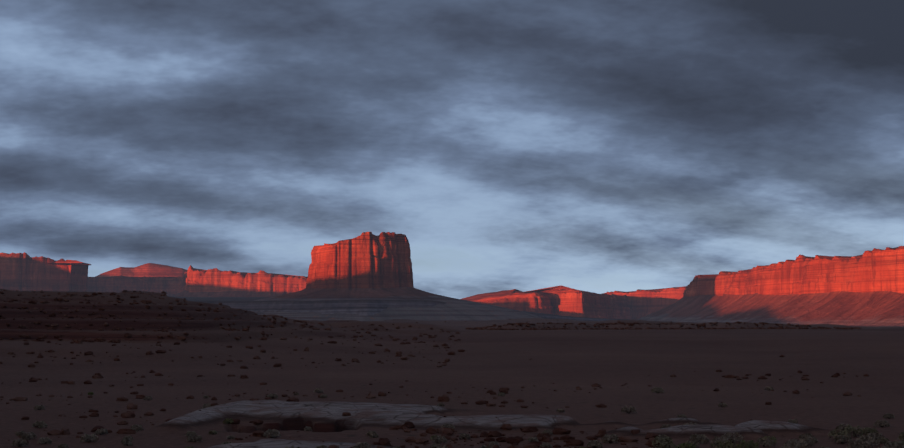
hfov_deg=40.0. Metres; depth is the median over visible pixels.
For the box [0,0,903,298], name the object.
sky
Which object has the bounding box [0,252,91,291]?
cliffs
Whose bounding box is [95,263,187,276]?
mesa
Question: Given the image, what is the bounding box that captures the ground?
[0,289,903,447]
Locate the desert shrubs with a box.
[10,386,903,447]
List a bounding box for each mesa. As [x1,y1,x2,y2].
[95,263,187,276]
[461,285,630,318]
[606,286,685,319]
[637,246,903,325]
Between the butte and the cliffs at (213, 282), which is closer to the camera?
the butte
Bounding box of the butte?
[252,232,543,320]
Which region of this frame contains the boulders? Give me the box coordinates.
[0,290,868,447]
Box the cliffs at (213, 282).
[175,265,307,296]
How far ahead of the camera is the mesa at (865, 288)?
3013.20 m
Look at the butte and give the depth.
2920.08 m
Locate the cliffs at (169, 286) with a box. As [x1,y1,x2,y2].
[87,275,181,295]
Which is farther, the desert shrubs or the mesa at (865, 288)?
the mesa at (865, 288)
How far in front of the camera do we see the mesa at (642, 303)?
4935.60 m

